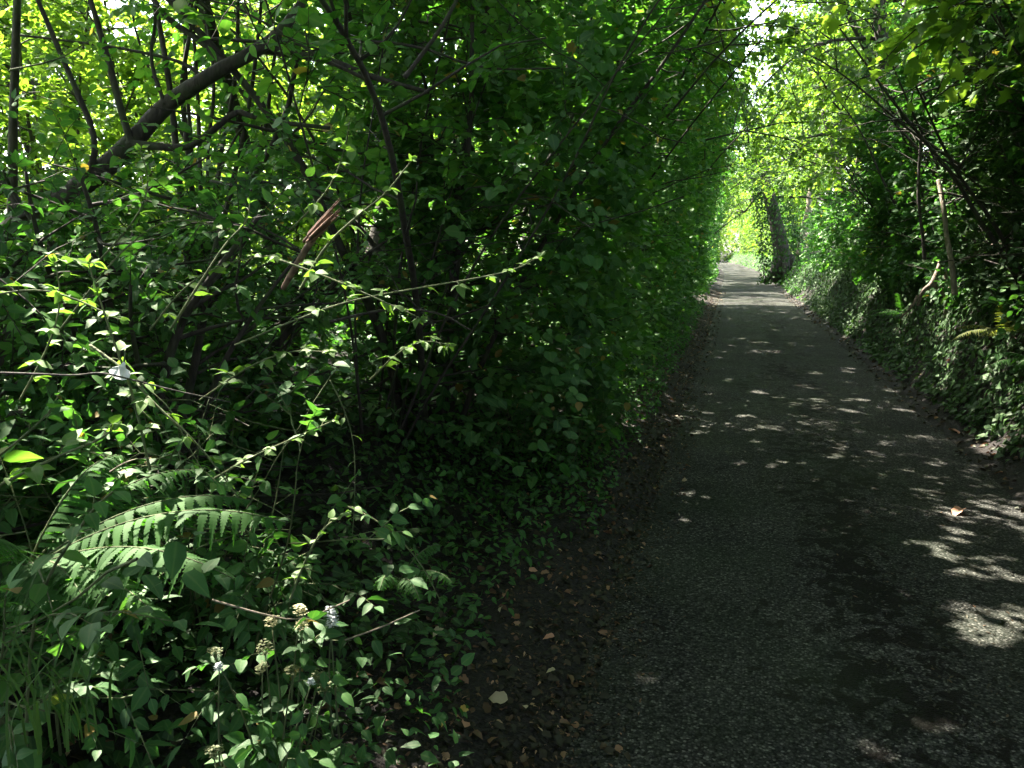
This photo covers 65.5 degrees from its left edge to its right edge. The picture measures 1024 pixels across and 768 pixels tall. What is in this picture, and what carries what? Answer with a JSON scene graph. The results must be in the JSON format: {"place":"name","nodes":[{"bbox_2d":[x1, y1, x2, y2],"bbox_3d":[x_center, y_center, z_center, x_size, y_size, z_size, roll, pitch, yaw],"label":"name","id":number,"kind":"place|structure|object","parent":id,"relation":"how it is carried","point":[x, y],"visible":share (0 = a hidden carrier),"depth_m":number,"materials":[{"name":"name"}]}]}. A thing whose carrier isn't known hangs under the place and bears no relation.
{"place":"outdoors","nodes":[
{"label":"outdoors","id":0,"kind":"place"},
{"bbox_2d":[1,0,957,251],"label":"sky","id":1,"kind":"structure","parent":0,"point":[110,4],"materials":[{"name":"white"}]},
{"bbox_2d":[0,251,1023,767],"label":"ground","id":2,"kind":"structure","parent":0,"point":[1014,489],"depth_m":3.76,"materials":[{"name":"soil"}]},
{"bbox_2d":[5,0,21,324],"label":"overhanging tree","id":3,"kind":"object","parent":2,"relation":"on","point":[14,84],"visible":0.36,"depth_m":5.77,"materials":[{"name":"brown plant"}]},
{"bbox_2d":[0,398,69,461],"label":"broad leaved sapling","id":4,"kind":"object","parent":2,"relation":"on","point":[52,406],"visible":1,"depth_m":1.63,"materials":[{"name":"green plant"}]},
{"bbox_2d":[0,0,107,270],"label":"sunlit shrub","id":5,"kind":"object","parent":2,"relation":"on","point":[47,145],"visible":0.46,"depth_m":7.97,"materials":[{"name":"green plant"}]},
{"bbox_2d":[0,0,204,256],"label":"tree","id":6,"kind":"object","parent":2,"relation":"on","point":[24,136],"visible":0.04,"depth_m":13.64,"materials":[{"name":"green plant"}]},
{"bbox_2d":[0,376,275,767],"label":"bramble mound","id":7,"kind":"object","parent":2,"relation":"on","point":[174,558],"visible":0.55,"depth_m":1.87,"materials":[{"name":"green plant"}]},
{"bbox_2d":[0,621,103,767],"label":"broad leaved sapling","id":8,"kind":"object","parent":7,"relation":"on","point":[86,667],"visible":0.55,"depth_m":1.56,"materials":[{"name":"green plant"}]},
{"bbox_2d":[0,414,125,486],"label":"bramble shoot","id":9,"kind":"object","parent":7,"relation":"on","point":[35,472],"visible":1,"depth_m":1.61,"materials":[{"name":"green plant"}]},
{"bbox_2d":[0,476,132,746],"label":"broad leaved sapling","id":10,"kind":"object","parent":7,"relation":"on","point":[94,488],"visible":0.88,"depth_m":1.52,"materials":[{"name":"green plant"}]},
{"bbox_2d":[0,562,199,766],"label":"grass tuft","id":11,"kind":"object","parent":7,"relation":"on","point":[36,722],"visible":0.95,"depth_m":1.36,"materials":[{"name":"green plant"}]},
{"bbox_2d":[0,455,285,641],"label":"fern","id":12,"kind":"object","parent":7,"relation":"on","point":[63,571],"visible":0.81,"depth_m":1.65,"materials":[{"name":"green plant"}]},
{"bbox_2d":[0,0,291,301],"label":"sunlit shrub","id":13,"kind":"object","parent":2,"relation":"on","point":[36,105],"visible":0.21,"depth_m":8.91,"materials":[{"name":"green plant"}]},
{"bbox_2d":[0,146,297,669],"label":"bramble bush","id":14,"kind":"object","parent":2,"relation":"on","point":[14,312],"visible":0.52,"depth_m":2.75,"materials":[{"name":"green plant"}]},
{"bbox_2d":[19,254,77,400],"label":"bramble shoot","id":15,"kind":"object","parent":14,"relation":"attached to","point":[54,330],"visible":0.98,"depth_m":2.11,"materials":[{"name":"green plant"}]},
{"bbox_2d":[0,281,128,323],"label":"bramble shoot","id":16,"kind":"object","parent":14,"relation":"attached to","point":[58,296],"visible":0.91,"depth_m":2.00,"materials":[{"name":"green plant"}]},
{"bbox_2d":[72,253,158,469],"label":"bramble shoot","id":17,"kind":"object","parent":14,"relation":"attached to","point":[119,345],"visible":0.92,"depth_m":1.82,"materials":[{"name":"green plant"}]},
{"bbox_2d":[99,143,155,260],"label":"bramble shoot","id":18,"kind":"object","parent":14,"relation":"attached to","point":[145,157],"visible":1,"depth_m":2.50,"materials":[{"name":"green plant"}]},
{"bbox_2d":[59,215,235,330],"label":"bramble shoot","id":19,"kind":"object","parent":14,"relation":"attached to","point":[139,229],"visible":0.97,"depth_m":2.40,"materials":[{"name":"green plant"}]},
{"bbox_2d":[149,253,282,330],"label":"bramble shoot","id":20,"kind":"object","parent":14,"relation":"attached to","point":[221,269],"visible":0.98,"depth_m":2.41,"materials":[{"name":"green plant"}]},
{"bbox_2d":[0,0,366,311],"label":"sunlit shrub","id":21,"kind":"object","parent":2,"relation":"on","point":[5,16],"visible":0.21,"depth_m":10.10,"materials":[{"name":"green plant"}]},
{"bbox_2d":[0,88,389,601],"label":"bramble bush","id":22,"kind":"object","parent":2,"relation":"on","point":[152,308],"visible":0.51,"depth_m":3.26,"materials":[{"name":"green plant"}]},
{"bbox_2d":[169,198,254,330],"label":"twig","id":23,"kind":"object","parent":22,"relation":"attached to","point":[203,293],"visible":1,"depth_m":2.24,"materials":[{"name":"green plant"}]},
{"bbox_2d":[281,198,340,289],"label":"torn branch","id":24,"kind":"object","parent":22,"relation":"attached to","point":[318,229],"visible":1,"depth_m":2.60,"materials":[{"name":"brown wood"}]},
{"bbox_2d":[289,111,360,230],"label":"bramble shoot","id":25,"kind":"object","parent":22,"relation":"attached to","point":[312,208],"visible":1,"depth_m":2.70,"materials":[{"name":"green plant"}]},
{"bbox_2d":[61,0,343,339],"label":"coppiced hazel","id":26,"kind":"object","parent":2,"relation":"on","point":[166,66],"visible":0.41,"depth_m":5.24,"materials":[{"name":"green plant"}]},
{"bbox_2d":[0,332,436,708],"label":"bramble mound","id":27,"kind":"object","parent":2,"relation":"on","point":[243,592],"visible":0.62,"depth_m":2.43,"materials":[{"name":"green plant"}]},
{"bbox_2d":[89,344,249,504],"bbox_3d":[-0.822,0.099,1.845,0.406,0.367,0.148,3,10,15],"label":"bramble shoot","id":28,"kind":"object","parent":27,"relation":"attached to","point":[141,404],"visible":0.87,"depth_m":1.81,"materials":[{"name":"green plant"}]},
{"bbox_2d":[0,372,229,402],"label":"dead branch","id":29,"kind":"object","parent":28,"relation":"attached to","point":[25,373],"visible":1,"depth_m":1.75,"materials":[{"name":"brown wood"}]},
{"bbox_2d":[199,344,337,400],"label":"bramble shoot","id":30,"kind":"object","parent":27,"relation":"attached to","point":[279,355],"visible":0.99,"depth_m":2.37,"materials":[{"name":"green plant"}]},
{"bbox_2d":[214,414,339,478],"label":"bramble shoot","id":31,"kind":"object","parent":27,"relation":"attached to","point":[267,451],"visible":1,"depth_m":2.02,"materials":[{"name":"green plant"}]},
{"bbox_2d":[282,509,351,600],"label":"bramble shoot","id":32,"kind":"object","parent":27,"relation":"attached to","point":[298,572],"visible":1,"depth_m":2.00,"materials":[{"name":"green plant"}]},
{"bbox_2d":[279,259,426,327],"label":"bramble shoot","id":33,"kind":"object","parent":27,"relation":"on","point":[312,275],"visible":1,"depth_m":2.22,"materials":[{"name":"green plant"}]},
{"bbox_2d":[299,154,416,290],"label":"bramble shoot","id":34,"kind":"object","parent":33,"relation":"attached to","point":[357,212],"visible":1,"depth_m":2.22,"materials":[{"name":"green plant"}]},
{"bbox_2d":[234,251,545,345],"bbox_3d":[-0.423,-0.238,2.349,1.063,0.306,0.132,3,10,18],"label":"bramble shoot","id":35,"kind":"object","parent":27,"relation":"on","point":[461,288],"visible":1,"depth_m":2.27,"materials":[{"name":"green plant"}]},
{"bbox_2d":[346,506,447,605],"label":"bramble shoot","id":36,"kind":"object","parent":27,"relation":"attached to","point":[430,593],"visible":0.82,"depth_m":2.45,"materials":[{"name":"green plant"}]},
{"bbox_2d":[369,336,456,380],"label":"bramble shoot","id":37,"kind":"object","parent":27,"relation":"attached to","point":[390,362],"visible":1,"depth_m":2.60,"materials":[{"name":"green plant"}]},
{"bbox_2d":[103,0,349,291],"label":"tree","id":38,"kind":"object","parent":2,"relation":"on","point":[204,128],"visible":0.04,"depth_m":17.91,"materials":[{"name":"green plant"}]},
{"bbox_2d":[0,0,474,259],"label":"leaning tree","id":39,"kind":"object","parent":2,"relation":"on","point":[184,93],"visible":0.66,"depth_m":4.24,"materials":[{"name":"green plant"}]},
{"bbox_2d":[198,0,304,357],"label":"overhanging tree","id":40,"kind":"object","parent":2,"relation":"on","point":[235,103],"visible":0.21,"depth_m":5.83,"materials":[{"name":"brown plant"}]},
{"bbox_2d":[0,120,506,490],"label":"dogwood bush","id":41,"kind":"object","parent":2,"relation":"on","point":[320,323],"visible":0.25,"depth_m":4.44,"materials":[{"name":"green plant"}]},
{"bbox_2d":[167,661,352,767],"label":"flowering plant","id":42,"kind":"object","parent":2,"relation":"on","point":[207,712],"visible":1,"depth_m":1.78,"materials":[{"name":"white plant"}]},
{"bbox_2d":[140,0,399,289],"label":"sunlit shrub","id":43,"kind":"object","parent":2,"relation":"on","point":[365,214],"visible":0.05,"depth_m":15.33,"materials":[{"name":"green plant"}]},
{"bbox_2d":[182,638,359,767],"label":"flowering plant","id":44,"kind":"object","parent":2,"relation":"on","point":[239,750],"visible":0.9,"depth_m":1.89,"materials":[{"name":"green plant"}]},
{"bbox_2d":[210,603,353,767],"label":"flowering plant","id":45,"kind":"object","parent":2,"relation":"on","point":[302,630],"visible":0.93,"depth_m":1.92,"materials":[{"name":"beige plant"}]},
{"bbox_2d":[172,0,403,293],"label":"sunlit shrub","id":46,"kind":"object","parent":2,"relation":"on","point":[275,106],"visible":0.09,"depth_m":13.14,"materials":[{"name":"green plant"}]},
{"bbox_2d":[2,285,627,578],"bbox_3d":[-1.335,-0.890,10.201,3.784,0.867,17.158,3,10,15],"label":"hedge ground cover","id":47,"kind":"object","parent":2,"relation":"on","point":[259,435],"visible":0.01,"depth_m":4.82,"materials":[{"name":"green plant"}]},
{"bbox_2d":[259,605,373,767],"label":"flowering plant","id":48,"kind":"object","parent":2,"relation":"on","point":[349,750],"visible":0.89,"depth_m":2.00,"materials":[{"name":"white plant"}]},
{"bbox_2d":[0,289,698,767],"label":"ivy ground cover","id":49,"kind":"object","parent":2,"relation":"on","point":[102,745],"visible":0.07,"depth_m":3.48,"materials":[{"name":"green plant"}]},
{"bbox_2d":[0,288,725,767],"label":"leaf litter","id":50,"kind":"object","parent":2,"relation":"on","point":[524,760],"visible":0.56,"depth_m":3.38,"materials":[{"name":"brown plant"}]},
{"bbox_2d":[51,293,704,767],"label":"verge plants","id":51,"kind":"object","parent":2,"relation":"on","point":[167,725],"visible":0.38,"depth_m":3.45,"materials":[{"name":"green plant"}]},
{"bbox_2d":[65,0,726,455],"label":"hazel shrub","id":52,"kind":"object","parent":2,"relation":"on","point":[309,18],"visible":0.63,"depth_m":4.34,"materials":[{"name":"green plant"}]},
{"bbox_2d":[352,38,559,69],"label":"dead branch","id":53,"kind":"object","parent":52,"relation":"attached to","point":[422,48],"visible":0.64,"depth_m":4.20,"materials":[{"name":"brown wood"}]},
{"bbox_2d":[372,545,453,600],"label":"fern","id":54,"kind":"object","parent":2,"relation":"on","point":[383,579],"visible":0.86,"depth_m":2.56,"materials":[{"name":"green plant"}]},
{"bbox_2d":[131,0,706,488],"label":"hazel shrub","id":55,"kind":"object","parent":2,"relation":"on","point":[455,380],"visible":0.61,"depth_m":4.91,"materials":[{"name":"green plant"}]},
{"bbox_2d":[403,0,458,78],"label":"dead branch","id":56,"kind":"object","parent":55,"relation":"attached to","point":[425,49],"visible":1,"depth_m":3.89,"materials":[{"name":"brown wood"}]},
{"bbox_2d":[89,0,815,439],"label":"hazel shrub","id":57,"kind":"object","parent":2,"relation":"on","point":[411,26],"visible":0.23,"depth_m":5.85,"materials":[{"name":"green plant"}]},
{"bbox_2d":[455,321,618,502],"bbox_3d":[0.125,0.187,5.578,1.226,1.203,1.651,3,10,15],"label":"bramble mound","id":58,"kind":"object","parent":2,"relation":"on","point":[521,427],"visible":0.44,"depth_m":5.51,"materials":[{"name":"green plant"}]},
{"bbox_2d":[316,0,781,359],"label":"hazel shrub","id":59,"kind":"object","parent":2,"relation":"on","point":[670,230],"visible":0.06,"depth_m":9.65,"materials":[{"name":"green plant"}]},
{"bbox_2d":[501,329,637,440],"bbox_3d":[0.428,0.026,6.761,1.276,1.206,1.558,3,10,15],"label":"bramble mound","id":60,"kind":"object","parent":2,"relation":"on","point":[539,398],"visible":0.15,"depth_m":6.71,"materials":[{"name":"green plant"}]},
{"bbox_2d":[426,1,750,338],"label":"hazel shrub","id":61,"kind":"object","parent":2,"relation":"on","point":[686,222],"visible":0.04,"depth_m":12.03,"materials":[{"name":"green plant"}]},
{"bbox_2d":[303,0,878,388],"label":"hazel shrub","id":62,"kind":"object","parent":2,"relation":"on","point":[683,87],"visible":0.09,"depth_m":7.62,"materials":[{"name":"green plant"}]},
{"bbox_2d":[404,0,792,281],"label":"overhanging tree","id":63,"kind":"object","parent":2,"relation":"on","point":[719,78],"visible":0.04,"depth_m":9.97,"materials":[{"name":"green plant"}]},
{"bbox_2d":[447,0,750,320],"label":"hazel shrub","id":64,"kind":"object","parent":2,"relation":"on","point":[708,143],"visible":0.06,"depth_m":14.06,"materials":[{"name":"green plant"}]},
{"bbox_2d":[353,0,876,344],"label":"overhanging tree","id":65,"kind":"object","parent":2,"relation":"on","point":[784,20],"visible":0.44,"depth_m":8.49,"materials":[{"name":"green plant"}]},
{"bbox_2d":[422,0,865,233],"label":"overhanging tree","id":66,"kind":"object","parent":2,"relation":"on","point":[788,108],"visible":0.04,"depth_m":13.91,"materials":[{"name":"green plant"}]},
{"bbox_2d":[605,71,742,314],"bbox_3d":[3.167,-4.624,19.301,4.513,5.932,6.450,3,10,15],"label":"hazel shrub","id":67,"kind":"object","parent":2,"relation":"on","point":[702,238],"visible":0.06,"depth_m":18.36,"materials":[{"name":"green plant"}]},
{"bbox_2d":[563,10,803,118],"bbox_3d":[2.393,-7.813,16.664,6.988,11.831,5.937,3,10,15],"label":"overhanging tree","id":68,"kind":"object","parent":2,"relation":"on","point":[789,42],"visible":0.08,"depth_m":15.55,"materials":[{"name":"green plant"}]},
{"bbox_2d":[585,38,807,312],"bbox_3d":[1.751,-4.245,17.668,5.659,5.613,6.892,-5,11,-27],"label":"hazel shrub","id":69,"kind":"object","parent":2,"relation":"on","point":[704,173],"visible":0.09,"depth_m":16.44,"materials":[{"name":"green plant"}]},
{"bbox_2d":[660,89,746,297],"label":"hazel shrub","id":70,"kind":"object","parent":2,"relation":"on","point":[713,192],"visible":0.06,"depth_m":21.62,"materials":[{"name":"green plant"}]},
{"bbox_2d":[663,80,754,194],"bbox_3d":[2.275,-8.644,21.912,8.570,11.812,9.940,3,10,15],"label":"overhanging tree","id":71,"kind":"object","parent":2,"relation":"on","point":[729,142],"visible":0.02,"depth_m":18.54,"materials":[{"name":"green plant"}]},
{"bbox_2d":[654,112,787,290],"bbox_3d":[4.606,-5.529,24.232,5.387,5.755,6.067,-7,12,-35],"label":"hazel shrub","id":72,"kind":"object","parent":2,"relation":"on","point":[715,202],"visible":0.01,"depth_m":23.72,"materials":[{"name":"green plant"}]},
{"bbox_2d":[684,12,797,197],"bbox_3d":[5.931,-9.801,30.181,8.464,11.269,11.630,-1,10,-5],"label":"overhanging tree","id":73,"kind":"object","parent":2,"relation":"on","point":[748,159],"visible":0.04,"depth_m":28.81,"materials":[{"name":"green plant"}]},
{"bbox_2d":[691,136,797,283],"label":"hazel shrub","id":74,"kind":"object","parent":2,"relation":"on","point":[720,210],"visible":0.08,"depth_m":30.14,"materials":[{"name":"green plant"}]},
{"bbox_2d":[693,251,838,299],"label":"verge ground cover","id":75,"kind":"object","parent":2,"relation":"on","point":[716,272],"visible":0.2,"depth_m":36.63,"materials":[{"name":"green plant"}]},
{"bbox_2d":[722,56,854,284],"bbox_3d":[12.397,-9.857,36.222,6.192,10.725,8.985,-9,13,-43],"label":"ivied tree","id":76,"kind":"object","parent":2,"relation":"on","point":[782,261],"visible":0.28,"depth_m":37.25,"materials":[{"name":"green plant"}]},
{"bbox_2d":[558,262,1023,767],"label":"lane","id":77,"kind":"structure","parent":2,"relation":"on","point":[787,681],"depth_m":3.96,"materials":[{"name":"grey asphalt"}]},
{"bbox_2d":[627,301,1023,741],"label":"lane debris","id":78,"kind":"object","parent":77,"relation":"on","point":[948,691],"visible":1,"depth_m":4.26,"materials":[{"name":"brown plant"}]},
{"bbox_2d":[677,0,925,234],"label":"overhanging tree","id":79,"kind":"object","parent":2,"relation":"on","point":[828,131],"visible":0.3,"depth_m":15.41,"materials":[{"name":"green plant"}]},
{"bbox_2d":[729,12,873,249],"bbox_3d":[12.687,-9.612,31.748,8.430,9.583,8.312,3,10,15],"label":"overhanging tree","id":80,"kind":"object","parent":2,"relation":"on","point":[742,171],"visible":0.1,"depth_m":32.65,"materials":[{"name":"green plant"}]},
{"bbox_2d":[745,0,906,219],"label":"overhanging tree","id":81,"kind":"object","parent":2,"relation":"on","point":[797,71],"visible":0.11,"depth_m":24.94,"materials":[{"name":"green plant"}]},
{"bbox_2d":[730,0,931,226],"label":"overhanging tree","id":82,"kind":"object","parent":2,"relation":"on","point":[775,186],"visible":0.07,"depth_m":27.52,"materials":[{"name":"green plant"}]},
{"bbox_2d":[799,204,868,270],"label":"hedge shrub","id":83,"kind":"object","parent":2,"relation":"on","point":[812,242],"visible":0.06,"depth_m":26.62,"materials":[{"name":"green plant"}]},
{"bbox_2d":[740,0,934,209],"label":"overhanging tree","id":84,"kind":"object","parent":2,"relation":"on","point":[810,182],"visible":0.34,"depth_m":18.32,"materials":[{"name":"green plant"}]},
{"bbox_2d":[808,199,869,273],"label":"hedge shrub","id":85,"kind":"object","parent":2,"relation":"on","point":[820,231],"visible":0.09,"depth_m":22.44,"materials":[{"name":"green plant"}]},
{"bbox_2d":[746,0,932,289],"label":"ivied tree","id":86,"kind":"object","parent":2,"relation":"on","point":[881,31],"visible":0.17,"depth_m":15.67,"materials":[{"name":"green plant"}]},
{"bbox_2d":[751,0,944,264],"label":"twin stemmed tree","id":87,"kind":"object","parent":2,"relation":"on","point":[813,109],"visible":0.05,"depth_m":22.21,"materials":[{"name":"green plant"}]},
{"bbox_2d":[816,182,882,275],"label":"hedge shrub","id":88,"kind":"object","parent":2,"relation":"on","point":[838,232],"visible":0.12,"depth_m":19.98,"materials":[{"name":"green plant"}]},
{"bbox_2d":[718,0,1023,118],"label":"sycamore tree","id":89,"kind":"object","parent":2,"relation":"on","point":[948,35],"visible":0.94,"depth_m":6.72,"materials":[{"name":"green plant"}]},
{"bbox_2d":[828,163,928,279],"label":"hedge shrub","id":90,"kind":"object","parent":2,"relation":"on","point":[847,249],"visible":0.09,"depth_m":17.19,"materials":[{"name":"green plant"}]},
{"bbox_2d":[816,108,952,303],"bbox_3d":[6.816,-2.938,13.238,3.213,3.629,3.943,3,10,15],"label":"hedge shrub","id":91,"kind":"object","parent":2,"relation":"on","point":[879,219],"visible":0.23,"depth_m":13.78,"materials":[{"name":"green plant"}]},
{"bbox_2d":[781,255,1023,462],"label":"ivy ground cover","id":92,"kind":"object","parent":2,"relation":"on","point":[986,426],"visible":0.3,"depth_m":9.27,"materials":[{"name":"green plant"}]},
{"bbox_2d":[781,265,1023,512],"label":"leaf litter","id":93,"kind":"object","parent":2,"relation":"on","point":[962,433],"visible":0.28,"depth_m":8.66,"materials":[{"name":"brown plant"}]},
{"bbox_2d":[787,0,1018,277],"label":"overhanging tree","id":94,"kind":"object","parent":2,"relation":"on","point":[886,69],"visible":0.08,"depth_m":12.86,"materials":[{"name":"green plant"}]},
{"bbox_2d":[798,26,1012,297],"bbox_3d":[6.562,-3.047,11.396,4.300,3.779,4.189,-6,12,-34],"label":"hedge shrub","id":95,"kind":"object","parent":2,"relation":"on","point":[902,181],"visible":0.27,"depth_m":11.63,"materials":[{"name":"green plant"}]},
{"bbox_2d":[795,0,1023,319],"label":"hedge shrub","id":96,"kind":"object","parent":2,"relation":"on","point":[1003,177],"visible":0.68,"depth_m":7.94,"materials":[{"name":"green plant"}]},
{"bbox_2d":[820,0,1023,325],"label":"hedge shrub","id":97,"kind":"object","parent":2,"relation":"on","point":[933,167],"visible":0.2,"depth_m":9.51,"materials":[{"name":"green plant"}]},
{"bbox_2d":[899,261,959,318],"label":"bare roots","id":98,"kind":"object","parent":97,"relation":"attached to","point":[930,284],"visible":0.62,"depth_m":9.49,"materials":[{"name":"brown wood"}]},
{"bbox_2d":[917,130,926,259],"bbox_3d":[4.725,-2.182,9.193,0.092,1.489,0.283,-2,10,-9],"label":"bare sapling","id":99,"kind":"object","parent":2,"relation":"on","point":[919,209],"visible":0.97,"depth_m":9.19,"materials":[{"name":"brown plant"}]},
{"bbox_2d":[936,179,957,294],"bbox_3d":[4.517,-1.536,8.293,0.080,1.201,0.454,-2,10,-10],"label":"bare sapling","id":100,"kind":"object","parent":2,"relation":"on","point":[953,279],"visible":0.98,"depth_m":8.24,"materials":[{"name":"brown plant"}]},
{"bbox_2d":[924,0,1023,360],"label":"hedge shrub","id":101,"kind":"object","parent":2,"relation":"on","point":[1016,106],"visible":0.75,"depth_m":6.90,"materials":[{"name":"green plant"}]},
{"bbox_2d":[950,304,1023,340],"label":"fern","id":102,"kind":"object","parent":2,"relation":"on","point":[986,331],"visible":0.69,"depth_m":7.62,"materials":[{"name":"green plant"}]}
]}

